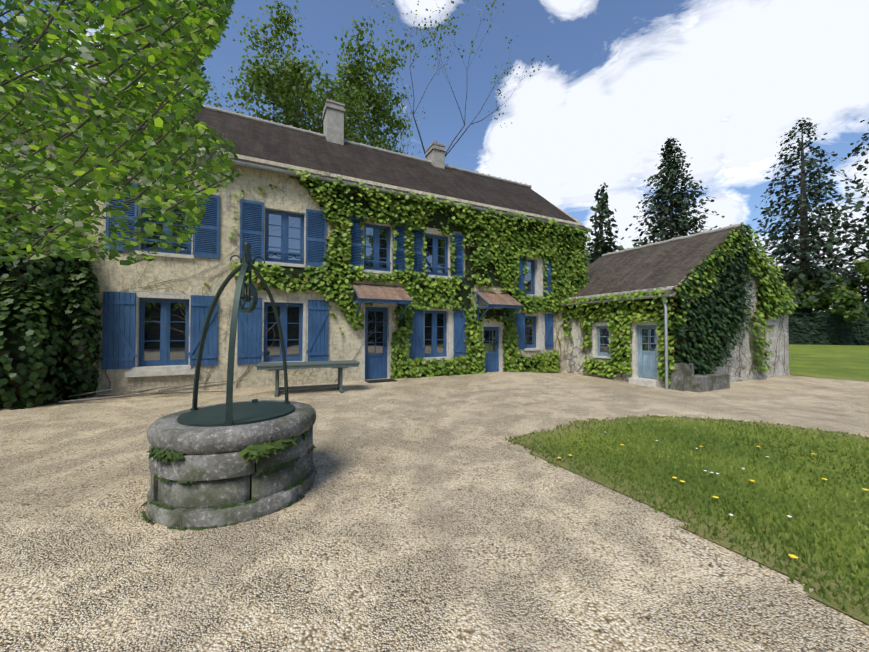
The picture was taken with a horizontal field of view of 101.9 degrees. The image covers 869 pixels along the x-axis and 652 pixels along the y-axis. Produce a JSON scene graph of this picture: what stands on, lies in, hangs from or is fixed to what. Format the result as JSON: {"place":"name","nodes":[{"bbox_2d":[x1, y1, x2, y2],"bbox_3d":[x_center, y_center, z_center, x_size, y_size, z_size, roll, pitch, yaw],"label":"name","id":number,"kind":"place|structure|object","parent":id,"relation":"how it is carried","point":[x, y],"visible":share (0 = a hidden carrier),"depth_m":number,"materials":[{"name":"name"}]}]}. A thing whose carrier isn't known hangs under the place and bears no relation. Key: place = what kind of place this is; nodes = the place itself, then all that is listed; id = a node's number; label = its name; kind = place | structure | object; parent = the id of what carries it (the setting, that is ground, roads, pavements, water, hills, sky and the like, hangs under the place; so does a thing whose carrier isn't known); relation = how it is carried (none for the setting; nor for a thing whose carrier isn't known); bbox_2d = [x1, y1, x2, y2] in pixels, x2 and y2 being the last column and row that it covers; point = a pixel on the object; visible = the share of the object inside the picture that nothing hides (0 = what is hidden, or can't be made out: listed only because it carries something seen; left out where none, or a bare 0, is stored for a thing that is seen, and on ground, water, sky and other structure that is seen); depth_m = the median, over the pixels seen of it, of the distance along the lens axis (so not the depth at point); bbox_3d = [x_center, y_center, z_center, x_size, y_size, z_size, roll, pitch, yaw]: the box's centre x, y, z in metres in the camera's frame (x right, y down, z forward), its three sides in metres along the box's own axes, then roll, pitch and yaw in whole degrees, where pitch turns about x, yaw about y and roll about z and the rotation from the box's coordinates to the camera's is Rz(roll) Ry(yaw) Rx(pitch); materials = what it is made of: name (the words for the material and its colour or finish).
{"place":"outdoors","nodes":[
{"label":"outdoors","id":0,"kind":"place"},
{"bbox_2d":[9,0,103,74],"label":"tree","id":1,"kind":"object","parent":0,"point":[48,46],"depth_m":20.80,"materials":[{"name":"green plant"}]},
{"bbox_2d":[0,0,242,265],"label":"tree","id":2,"kind":"object","parent":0,"point":[166,118],"depth_m":3.13,"materials":[{"name":"green plant"}]},
{"bbox_2d":[96,34,391,148],"bbox_3d":[-13.222,-9.048,29.154,23.181,22.380,14.740,1,-1,-27],"label":"tree","id":3,"kind":"object","parent":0,"point":[301,110],"depth_m":27.83,"materials":[{"name":"green plant"}]},
{"bbox_2d":[71,71,531,187],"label":"roof ridge","id":4,"kind":"structure","parent":0,"point":[261,120],"depth_m":13.94,"materials":[{"name":"tile"}]},
{"bbox_2d":[226,0,419,147],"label":"tree","id":5,"kind":"object","parent":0,"point":[285,88],"depth_m":29.74,"materials":[{"name":"green plant"}]},
{"bbox_2d":[262,113,412,154],"bbox_3d":[-15.310,-10.104,42.189,21.551,25.039,27.531,1,-1,-27],"label":"tree","id":6,"kind":"object","parent":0,"point":[381,140],"depth_m":35.06,"materials":[{"name":"green plant"}]},
{"bbox_2d":[144,197,533,360],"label":"windows","id":7,"kind":"structure","parent":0,"point":[151,333],"depth_m":9.91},
{"bbox_2d":[290,0,550,156],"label":"tree","id":8,"kind":"object","parent":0,"point":[442,28],"depth_m":27.31,"materials":[{"name":"plant"}]},
{"bbox_2d":[257,179,584,377],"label":"ivy","id":9,"kind":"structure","parent":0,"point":[439,218],"depth_m":12.26,"materials":[{"name":"green"}]},
{"bbox_2d":[0,371,868,651],"bbox_3d":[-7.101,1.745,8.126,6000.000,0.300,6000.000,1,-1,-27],"label":"gravel ground","id":10,"kind":"structure","parent":0,"point":[435,514],"depth_m":2.55,"materials":[{"name":"beige gravel"}]},
{"bbox_2d":[0,198,102,409],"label":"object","id":11,"kind":"object","parent":10,"relation":"on","point":[45,293],"visible":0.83,"depth_m":7.12,"materials":[{"name":"green plant"}]},
{"bbox_2d":[0,314,49,407],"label":"hedge","id":12,"kind":"object","parent":11,"relation":"attached to","point":[17,359],"depth_m":6.80,"materials":[{"name":"green plant"}]},
{"bbox_2d":[58,379,247,402],"bbox_3d":[-6.119,1.433,7.959,3.368,0.330,0.929,1,-1,-27],"label":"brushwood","id":13,"kind":"object","parent":10,"relation":"on","point":[167,391],"visible":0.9,"depth_m":7.85,"materials":[{"name":"brown wood"}]},
{"bbox_2d":[147,243,315,529],"bbox_3d":[-1.929,0.389,3.505,1.436,2.434,1.458,1,-1,-27],"label":"well","id":14,"kind":"object","parent":10,"relation":"on","point":[215,469],"depth_m":2.94,"materials":[{"name":"grey stone"}]},
{"bbox_2d":[141,431,317,530],"bbox_3d":[-1.824,1.293,3.276,1.516,0.688,1.056,1,-1,-27],"label":"moss","id":15,"kind":"object","parent":14,"relation":"attached to","point":[257,451],"visible":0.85,"depth_m":2.90,"materials":[{"name":"green plant"}]},
{"bbox_2d":[177,399,294,426],"bbox_3d":[-1.932,0.842,3.504,1.010,0.060,1.010,1,-1,-27],"label":"well cover","id":16,"kind":"object","parent":14,"relation":"on","point":[254,411],"visible":0.85,"depth_m":3.39,"materials":[{"name":"green metal"}]},
{"bbox_2d":[0,92,582,398],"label":"house walls","id":17,"kind":"structure","parent":10,"relation":"on","point":[112,275],"depth_m":9.18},
{"bbox_2d":[0,147,565,391],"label":"stems","id":18,"kind":"object","parent":17,"relation":"attached to","point":[265,293],"depth_m":9.05,"materials":[{"name":"brown plant"}]},
{"bbox_2d":[0,75,585,230],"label":"house roof","id":19,"kind":"structure","parent":17,"relation":"on","point":[278,144],"depth_m":12.34,"materials":[{"name":"tile"}]},
{"bbox_2d":[13,117,591,230],"bbox_3d":[-1.337,-3.526,10.946,17.780,1.250,0.310,1,-1,-27],"label":"gutter","id":20,"kind":"object","parent":19,"relation":"attached to","point":[327,179],"visible":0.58,"depth_m":10.32,"materials":[{"name":"grey metal"}]},
{"bbox_2d":[322,99,445,168],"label":"chimneys","id":21,"kind":"object","parent":19,"relation":"on","point":[333,121],"visible":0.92,"depth_m":13.55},
{"bbox_2d":[143,238,448,275],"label":"house rails","id":22,"kind":"object","parent":17,"relation":"attached to","point":[286,253],"visible":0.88,"depth_m":9.76,"materials":[{"name":"metal"}]},
{"bbox_2d":[100,183,553,369],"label":"shutters","id":23,"kind":"object","parent":17,"relation":"attached to","point":[118,330],"visible":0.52,"depth_m":9.30,"materials":[{"name":"blue wood"}]},
{"bbox_2d":[125,250,544,379],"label":"house trim","id":24,"kind":"structure","parent":17,"relation":"attached to","point":[188,369],"depth_m":9.84,"materials":[{"name":"beige stone"}]},
{"bbox_2d":[138,193,535,378],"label":"house frames","id":25,"kind":"structure","parent":17,"relation":"in","point":[375,365],"depth_m":10.00,"materials":[{"name":"wood"}]},
{"bbox_2d":[204,184,563,359],"bbox_3d":[-0.210,-1.212,11.627,12.466,5.208,0.163,1,-1,-27],"label":"ivy fringe","id":26,"kind":"object","parent":17,"relation":"attached to","point":[260,288],"visible":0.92,"depth_m":9.36,"materials":[{"name":"green plant"}]},
{"bbox_2d":[230,167,590,378],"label":"ivy house","id":27,"kind":"structure","parent":17,"relation":"attached to","point":[400,344],"depth_m":11.78,"materials":[{"name":"green plant"}]},
{"bbox_2d":[352,283,522,306],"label":"door canopies","id":28,"kind":"object","parent":17,"relation":"attached to","point":[379,292],"visible":0.89,"depth_m":10.69,"materials":[{"name":"brown tile"}]},
{"bbox_2d":[354,291,520,320],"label":"canopy brackets","id":29,"kind":"object","parent":17,"relation":"attached to","point":[400,303],"visible":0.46,"depth_m":11.08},
{"bbox_2d":[255,360,359,396],"bbox_3d":[-3.039,1.254,8.578,2.300,0.720,0.852,0,-1,-21],"label":"bench","id":30,"kind":"object","parent":10,"relation":"on","point":[340,365],"visible":0.92,"depth_m":8.39,"materials":[{"name":"grey wood"}]},
{"bbox_2d":[365,379,396,382],"bbox_3d":[-1.591,1.635,10.476,0.850,0.030,0.500,1,-1,-27],"label":"doorstep","id":31,"kind":"object","parent":10,"relation":"on","point":[380,380],"visible":0.79,"depth_m":10.47,"materials":[{"name":"grey stone"}]},
{"bbox_2d":[565,251,788,388],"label":"outbuilding wall","id":32,"kind":"structure","parent":10,"relation":"on","point":[732,367],"depth_m":13.20,"materials":[{"name":"beige paint"}]},
{"bbox_2d":[559,294,671,389],"bbox_3d":[6.074,0.533,12.421,0.167,2.890,4.350,1,-1,-27],"label":"gutter","id":33,"kind":"object","parent":32,"relation":"attached to","point":[666,337],"visible":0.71,"depth_m":10.63,"materials":[{"name":"grey metal"}]},
{"bbox_2d":[559,288,677,384],"bbox_3d":[6.131,0.345,12.481,0.548,2.976,4.430,1,-1,-27],"label":"ivy","id":34,"kind":"object","parent":32,"relation":"attached to","point":[624,312],"visible":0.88,"depth_m":12.08,"materials":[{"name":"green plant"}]},
{"bbox_2d":[597,325,656,378],"bbox_3d":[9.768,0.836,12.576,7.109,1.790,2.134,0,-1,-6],"label":"window frame","id":35,"kind":"structure","parent":32,"relation":"attached to","point":[647,364],"depth_m":11.65,"materials":[{"name":"wood"}]},
{"bbox_2d":[566,290,699,370],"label":"stems","id":36,"kind":"object","parent":32,"relation":"attached to","point":[605,332],"visible":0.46,"depth_m":13.56,"materials":[{"name":"brown plant"}]},
{"bbox_2d":[566,226,793,305],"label":"roof","id":37,"kind":"structure","parent":32,"relation":"on","point":[674,263],"depth_m":13.28,"materials":[{"name":"tile"}]},
{"bbox_2d":[592,321,775,387],"bbox_3d":[9.751,0.947,12.372,7.476,2.300,2.399,0,-1,-4],"label":"window surround","id":38,"kind":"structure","parent":32,"relation":"attached to","point":[649,382],"depth_m":11.83,"materials":[{"name":"beige stone"}]},
{"bbox_2d":[671,224,753,374],"bbox_3d":[9.171,-0.991,11.493,4.515,5.222,0.413,1,-1,-27],"label":"ivy","id":39,"kind":"object","parent":32,"relation":"attached to","point":[704,336],"visible":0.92,"depth_m":11.38,"materials":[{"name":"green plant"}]},
{"bbox_2d":[671,230,784,323],"bbox_3d":[10.669,-1.762,12.438,7.920,3.480,0.001,1,-1,-27],"label":"gable ivy","id":40,"kind":"object","parent":32,"relation":"attached to","point":[756,279],"visible":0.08,"depth_m":13.18,"materials":[{"name":"green"}]},
{"bbox_2d":[670,223,797,371],"bbox_3d":[10.769,-0.994,12.305,8.092,5.320,0.435,1,-1,-27],"label":"gable ivy","id":41,"kind":"object","parent":32,"relation":"attached to","point":[778,306],"visible":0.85,"depth_m":12.76,"materials":[{"name":"green plant"}]},
{"bbox_2d":[721,240,795,375],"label":"stems","id":42,"kind":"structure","parent":32,"relation":"attached to","point":[767,346],"depth_m":13.67,"materials":[{"name":"brown plant"}]},
{"bbox_2d":[671,363,729,392],"bbox_3d":[8.198,1.588,10.845,1.970,0.920,0.650,1,-1,-27],"label":"trough","id":43,"kind":"object","parent":10,"relation":"on","point":[684,377],"visible":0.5,"depth_m":10.50,"materials":[{"name":"grey stone"}]},
{"bbox_2d":[0,0,868,311],"label":"sky","id":44,"kind":"structure","parent":0,"point":[724,79],"materials":[{"name":"blue"}]},
{"bbox_2d":[600,329,654,378],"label":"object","id":45,"kind":"object","parent":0,"point":[604,340],"depth_m":11.71,"materials":[{"name":"wood"}]},
{"bbox_2d":[602,222,742,256],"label":"ridge","id":46,"kind":"structure","parent":0,"point":[710,231],"depth_m":14.39,"materials":[{"name":"grey stone"}]},
{"bbox_2d":[505,413,868,623],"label":"lawn","id":47,"kind":"structure","parent":0,"point":[856,612],"depth_m":3.64,"materials":[{"name":"green plant"}]},
{"bbox_2d":[789,344,868,381],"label":"lawn","id":48,"kind":"structure","parent":0,"point":[847,362],"depth_m":20.35,"materials":[{"name":"green plant"}]},
{"bbox_2d":[587,246,599,265],"bbox_3d":[13.889,-1.896,30.822,6.333,10.044,5.658,1,-1,-27],"label":"foliage","id":49,"kind":"object","parent":48,"relation":"on","point":[592,257],"depth_m":30.68,"materials":[{"name":"green plant"}]},
{"bbox_2d":[584,182,623,262],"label":"conifer tree","id":50,"kind":"object","parent":48,"relation":"on","point":[606,245],"depth_m":48.04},
{"bbox_2d":[623,137,724,249],"bbox_3d":[19.957,-6.519,29.835,11.290,18.887,11.222,1,-1,-27],"label":"conifer tree","id":51,"kind":"object","parent":48,"relation":"on","point":[660,225],"depth_m":29.14,"materials":[{"name":"green plant"}]},
{"bbox_2d":[773,264,798,308],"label":"tree","id":52,"kind":"object","parent":48,"relation":"on","point":[789,283],"depth_m":51.74,"materials":[{"name":"green plant"}]},
{"bbox_2d":[753,117,868,322],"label":"conifer tree","id":53,"kind":"object","parent":48,"relation":"on","point":[789,247],"depth_m":51.38,"materials":[{"name":"green plant"}]},
{"bbox_2d":[780,258,868,321],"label":"tree","id":54,"kind":"object","parent":48,"relation":"on","point":[862,265],"depth_m":45.71,"materials":[{"name":"green plant"}]},
{"bbox_2d":[783,276,868,312],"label":"tree","id":55,"kind":"object","parent":48,"relation":"on","point":[822,302],"depth_m":47.69,"materials":[{"name":"green plant"}]},
{"bbox_2d":[788,310,868,345],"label":"hedge","id":56,"kind":"object","parent":48,"relation":"on","point":[833,329],"depth_m":47.23,"materials":[{"name":"green plant"}]},
{"bbox_2d":[811,120,868,312],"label":"tree","id":57,"kind":"object","parent":48,"relation":"on","point":[856,150],"depth_m":56.67,"materials":[{"name":"green plant"}]}
]}

